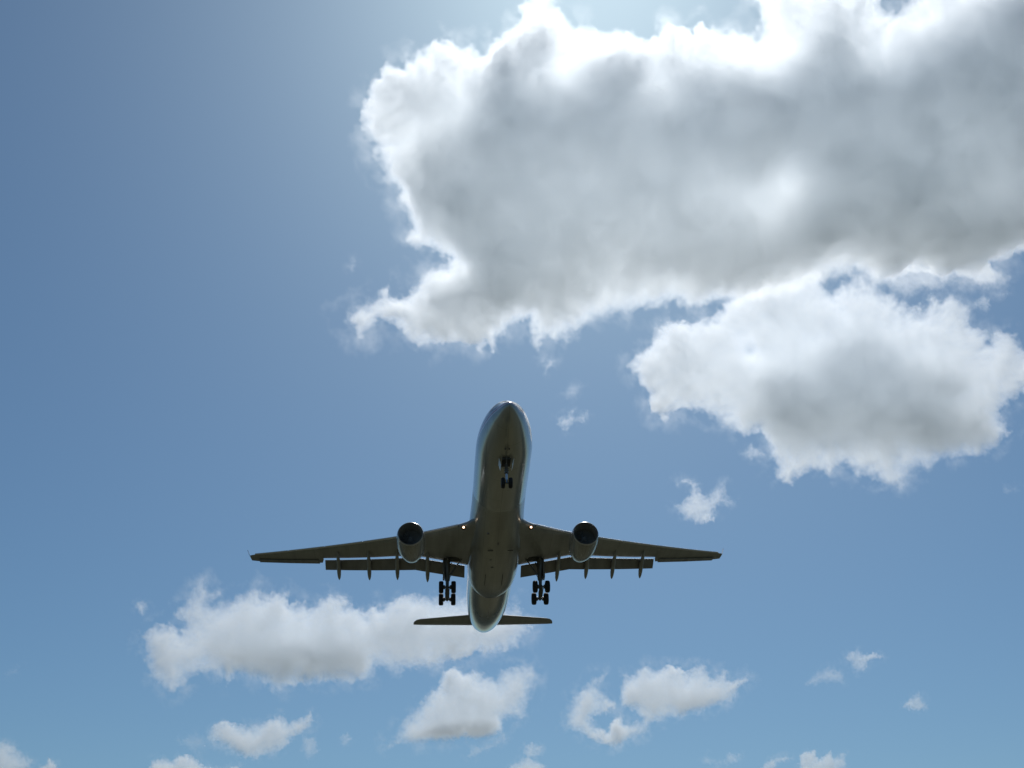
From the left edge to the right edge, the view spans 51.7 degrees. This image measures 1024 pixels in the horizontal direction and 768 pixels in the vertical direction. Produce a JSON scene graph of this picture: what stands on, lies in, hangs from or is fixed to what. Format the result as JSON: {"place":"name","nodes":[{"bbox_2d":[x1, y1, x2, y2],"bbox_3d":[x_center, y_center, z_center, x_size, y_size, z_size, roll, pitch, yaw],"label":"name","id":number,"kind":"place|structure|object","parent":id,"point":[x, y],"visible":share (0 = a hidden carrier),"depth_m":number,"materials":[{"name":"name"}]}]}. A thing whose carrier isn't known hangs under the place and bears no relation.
{"place":"outdoors","nodes":[
{"label":"outdoors","id":0,"kind":"place"},
{"bbox_2d":[247,401,722,632],"bbox_3d":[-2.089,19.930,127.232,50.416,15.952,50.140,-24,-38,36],"label":"airliner","id":1,"kind":"object","parent":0,"point":[494,541],"visible":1,"depth_m":119.75,"materials":[{"name":"paint"}]},
{"bbox_2d":[0,0,1023,767],"label":"sky","id":2,"kind":"structure","parent":0,"point":[745,278],"materials":[{"name":"blue"}]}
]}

